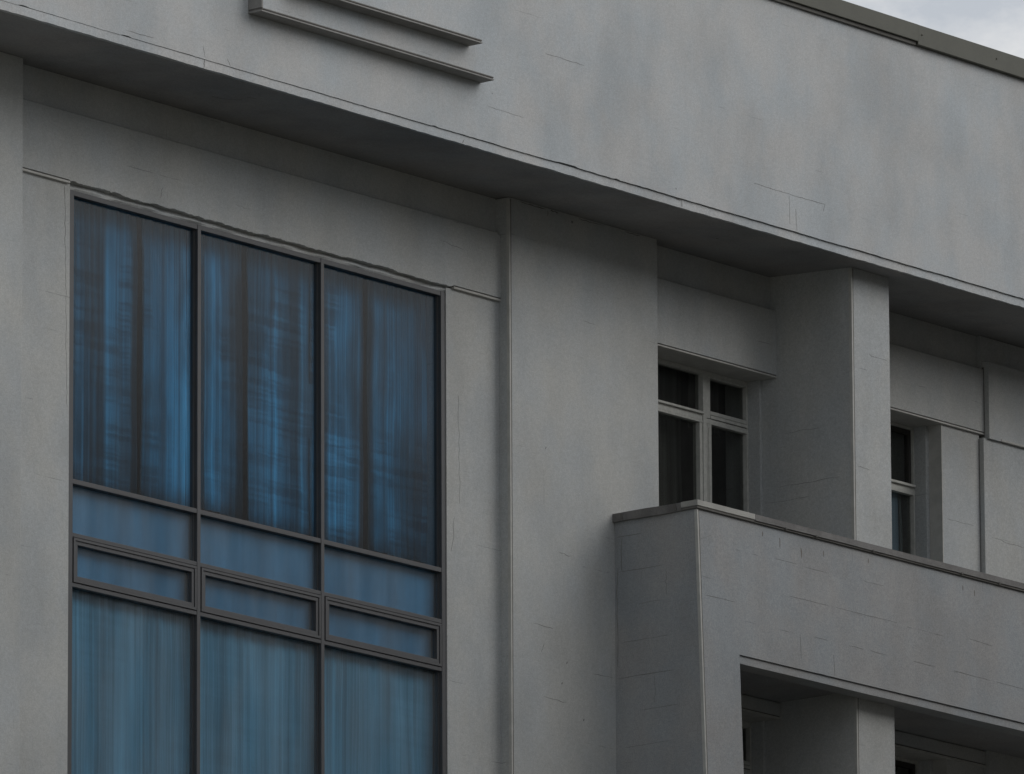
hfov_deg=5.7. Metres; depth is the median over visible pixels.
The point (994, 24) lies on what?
sky
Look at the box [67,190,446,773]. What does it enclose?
window
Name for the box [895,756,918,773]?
window
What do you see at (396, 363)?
curtain
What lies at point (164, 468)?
curtain
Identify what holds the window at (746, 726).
in the office building
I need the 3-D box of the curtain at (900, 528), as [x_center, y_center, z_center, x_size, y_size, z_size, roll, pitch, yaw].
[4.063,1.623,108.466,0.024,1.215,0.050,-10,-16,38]
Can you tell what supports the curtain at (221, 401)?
hanging from the office building
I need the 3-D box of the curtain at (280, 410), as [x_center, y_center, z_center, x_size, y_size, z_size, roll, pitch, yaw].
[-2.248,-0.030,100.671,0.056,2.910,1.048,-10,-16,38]
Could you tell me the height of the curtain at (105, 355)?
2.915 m
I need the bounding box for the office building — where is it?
[0,0,1023,773]
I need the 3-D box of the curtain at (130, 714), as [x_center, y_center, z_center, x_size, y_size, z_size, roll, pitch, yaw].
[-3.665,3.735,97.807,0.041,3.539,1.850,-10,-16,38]
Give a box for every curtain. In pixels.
[71,589,188,773]
[73,200,137,493]
[139,218,189,506]
[185,230,242,519]
[186,615,312,773]
[246,247,313,534]
[309,264,362,548]
[312,644,432,773]
[366,280,427,562]
[658,365,681,505]
[688,373,718,436]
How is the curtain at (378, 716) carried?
hanging from the office building
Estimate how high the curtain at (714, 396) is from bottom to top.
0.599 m
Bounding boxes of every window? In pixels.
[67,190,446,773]
[658,358,748,511]
[742,721,751,773]
[890,421,915,554]
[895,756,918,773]
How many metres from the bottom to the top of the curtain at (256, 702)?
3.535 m
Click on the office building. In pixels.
(794, 228)
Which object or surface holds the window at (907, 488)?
in the office building
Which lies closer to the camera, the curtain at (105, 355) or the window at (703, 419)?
the curtain at (105, 355)
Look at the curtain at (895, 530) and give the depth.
108.44 m
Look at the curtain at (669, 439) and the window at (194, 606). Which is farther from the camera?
the curtain at (669, 439)
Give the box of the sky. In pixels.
[844,0,1023,58]
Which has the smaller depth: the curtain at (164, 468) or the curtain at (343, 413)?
the curtain at (164, 468)

